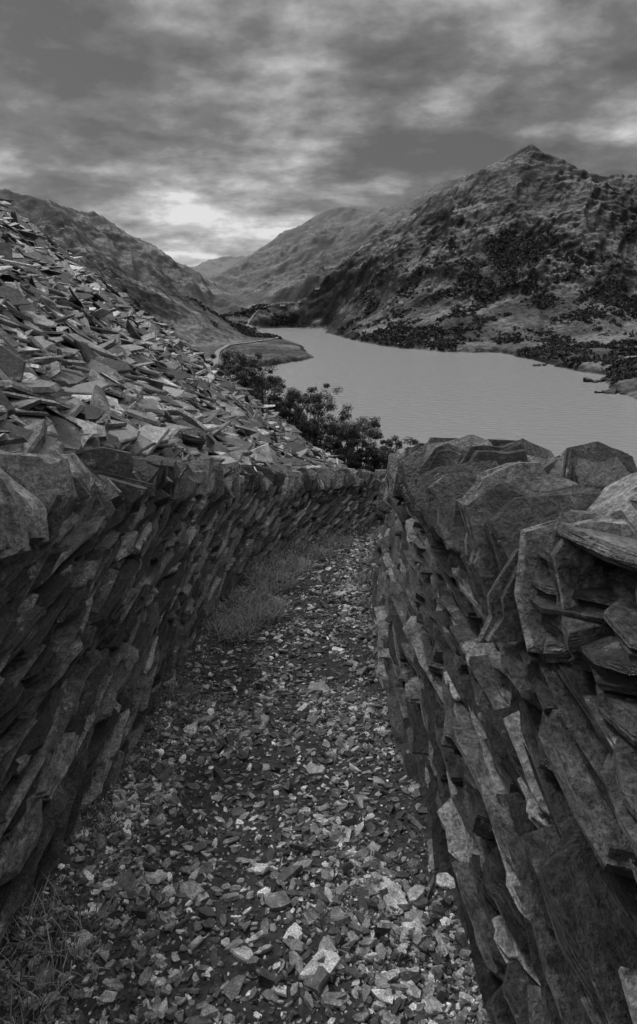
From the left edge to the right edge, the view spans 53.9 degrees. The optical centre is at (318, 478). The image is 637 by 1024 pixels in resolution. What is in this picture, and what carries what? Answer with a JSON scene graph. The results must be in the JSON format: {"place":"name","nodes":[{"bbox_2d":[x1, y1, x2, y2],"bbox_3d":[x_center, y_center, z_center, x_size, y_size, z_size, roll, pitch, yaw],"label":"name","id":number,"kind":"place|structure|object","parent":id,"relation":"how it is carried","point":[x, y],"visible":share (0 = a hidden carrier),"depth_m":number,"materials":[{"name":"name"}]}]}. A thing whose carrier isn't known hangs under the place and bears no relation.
{"place":"outdoors","nodes":[
{"label":"outdoors","id":0,"kind":"place"},
{"bbox_2d":[0,527,489,1023],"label":"path","id":1,"kind":"structure","parent":0,"point":[272,956],"depth_m":2.05,"materials":[{"name":"soil"}]},
{"bbox_2d":[0,524,490,1023],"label":"gravel","id":2,"kind":"structure","parent":0,"point":[379,901],"depth_m":1.87,"materials":[{"name":"grey gravel"}]},
{"bbox_2d":[0,549,301,1015],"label":"weeds","id":3,"kind":"object","parent":2,"relation":"on","point":[122,826],"visible":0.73,"depth_m":2.98,"materials":[{"name":"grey plant"}]},
{"bbox_2d":[0,529,377,1023],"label":"grass","id":4,"kind":"structure","parent":2,"relation":"on","point":[257,605],"depth_m":4.13,"materials":[{"name":"plant"}]},
{"bbox_2d":[213,301,292,363],"bbox_3d":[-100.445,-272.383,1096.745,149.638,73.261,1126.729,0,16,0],"label":"road","id":5,"kind":"structure","parent":0,"point":[216,359],"depth_m":839.60,"materials":[{"name":"grey asphalt"}]},
{"bbox_2d":[0,144,636,399],"bbox_3d":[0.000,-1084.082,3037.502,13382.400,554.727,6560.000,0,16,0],"label":"mountain terrain","id":6,"kind":"structure","parent":0,"point":[532,191],"depth_m":1419.69,"materials":[{"name":"grey stone"}]},
{"bbox_2d":[0,198,353,472],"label":"slate scree","id":7,"kind":"structure","parent":6,"relation":"on","point":[89,359],"depth_m":6.61,"materials":[{"name":"stone"}]},
{"bbox_2d":[0,482,385,946],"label":"slate wall","id":8,"kind":"structure","parent":6,"relation":"on","point":[101,629],"depth_m":2.34,"materials":[{"name":"stone"}]},
{"bbox_2d":[0,446,385,568],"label":"coping stones","id":9,"kind":"object","parent":8,"relation":"on","point":[43,496],"visible":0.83,"depth_m":2.80,"materials":[{"name":"stone"}]},
{"bbox_2d":[210,348,266,404],"bbox_3d":[-7.595,-8.015,63.641,6.567,10.635,6.216,0,16,0],"label":"tree","id":10,"kind":"object","parent":6,"relation":"on","point":[229,354],"visible":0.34,"depth_m":61.91,"materials":[{"name":"black plant"}]},
{"bbox_2d":[223,364,290,408],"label":"tree","id":11,"kind":"object","parent":6,"relation":"on","point":[270,383],"visible":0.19,"depth_m":69.15,"materials":[{"name":"black plant"}]},
{"bbox_2d":[224,359,304,420],"bbox_3d":[-5.107,-6.126,60.577,7.719,10.949,6.600,0,16,0],"label":"tree","id":12,"kind":"object","parent":6,"relation":"on","point":[255,378],"visible":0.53,"depth_m":58.88,"materials":[{"name":"black plant"}]},
{"bbox_2d":[253,383,330,436],"bbox_3d":[-2.601,-4.237,59.227,7.522,9.778,6.342,0,16,0],"label":"tree","id":13,"kind":"object","parent":6,"relation":"on","point":[283,406],"visible":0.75,"depth_m":57.56,"materials":[{"name":"black plant"}]},
{"bbox_2d":[286,393,328,438],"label":"tree","id":14,"kind":"object","parent":6,"relation":"on","point":[309,407],"visible":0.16,"depth_m":69.79,"materials":[{"name":"black plant"}]},
{"bbox_2d":[288,386,343,452],"bbox_3d":[-0.537,-3.575,62.641,7.014,11.411,9.623,0,16,0],"label":"tree","id":15,"kind":"object","parent":6,"relation":"on","point":[328,407],"visible":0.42,"depth_m":61.38,"materials":[{"name":"black plant"}]},
{"bbox_2d":[306,403,380,465],"bbox_3d":[2.039,-1.713,59.802,8.070,10.993,7.537,0,16,0],"label":"tree","id":16,"kind":"object","parent":6,"relation":"on","point":[351,430],"visible":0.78,"depth_m":58.33,"materials":[{"name":"black plant"}]},
{"bbox_2d":[323,435,365,467],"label":"tree","id":17,"kind":"object","parent":6,"relation":"on","point":[359,440],"visible":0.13,"depth_m":69.36,"materials":[{"name":"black plant"}]},
{"bbox_2d":[334,416,393,471],"bbox_3d":[4.366,-0.896,62.442,6.081,11.076,7.945,0,16,0],"label":"tree","id":18,"kind":"object","parent":6,"relation":"on","point":[362,422],"visible":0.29,"depth_m":60.84,"materials":[{"name":"black plant"}]},
{"bbox_2d":[122,222,636,384],"bbox_3d":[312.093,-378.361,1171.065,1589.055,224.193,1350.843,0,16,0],"label":"woodland","id":19,"kind":"object","parent":6,"relation":"on","point":[621,367],"visible":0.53,"depth_m":1062.02,"materials":[{"name":"black plant"}]},
{"bbox_2d":[350,427,419,472],"bbox_3d":[6.254,0.623,59.485,6.906,10.776,5.742,0,16,0],"label":"tree","id":20,"kind":"object","parent":6,"relation":"on","point":[378,455],"visible":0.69,"depth_m":57.82,"materials":[{"name":"black plant"}]},
{"bbox_2d":[376,446,407,465],"bbox_3d":[7.733,1.642,62.215,5.627,10.288,5.335,0,16,0],"label":"tree","id":21,"kind":"object","parent":6,"relation":"on","point":[391,450],"visible":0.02,"depth_m":61.55,"materials":[{"name":"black plant"}]},
{"bbox_2d":[532,363,624,393],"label":"lakeside rocks","id":22,"kind":"object","parent":6,"relation":"on","point":[613,390],"visible":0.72,"depth_m":591.22,"materials":[{"name":"grey stone"}]},
{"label":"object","id":23,"kind":"object","parent":6,"relation":"on","visible":0},
{"bbox_2d":[368,495,636,1023],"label":"slate wall","id":24,"kind":"structure","parent":23,"relation":"on","point":[507,748],"depth_m":1.45,"materials":[{"name":"stone"}]},
{"bbox_2d":[376,434,636,653],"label":"coping stones","id":25,"kind":"object","parent":24,"relation":"on","point":[490,513],"visible":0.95,"depth_m":1.61,"materials":[{"name":"stone"}]},
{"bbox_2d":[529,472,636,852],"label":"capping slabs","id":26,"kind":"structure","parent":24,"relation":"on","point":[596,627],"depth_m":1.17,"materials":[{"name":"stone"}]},
{"bbox_2d":[0,0,636,266],"label":"sky","id":27,"kind":"structure","parent":0,"point":[201,130],"materials":[{"name":"grey"}]},
{"bbox_2d":[229,328,636,469],"bbox_3d":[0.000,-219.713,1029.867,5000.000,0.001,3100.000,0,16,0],"label":"lake","id":28,"kind":"structure","parent":0,"point":[422,396],"depth_m":522.33,"materials":[{"name":"grey liquid"}]}
]}

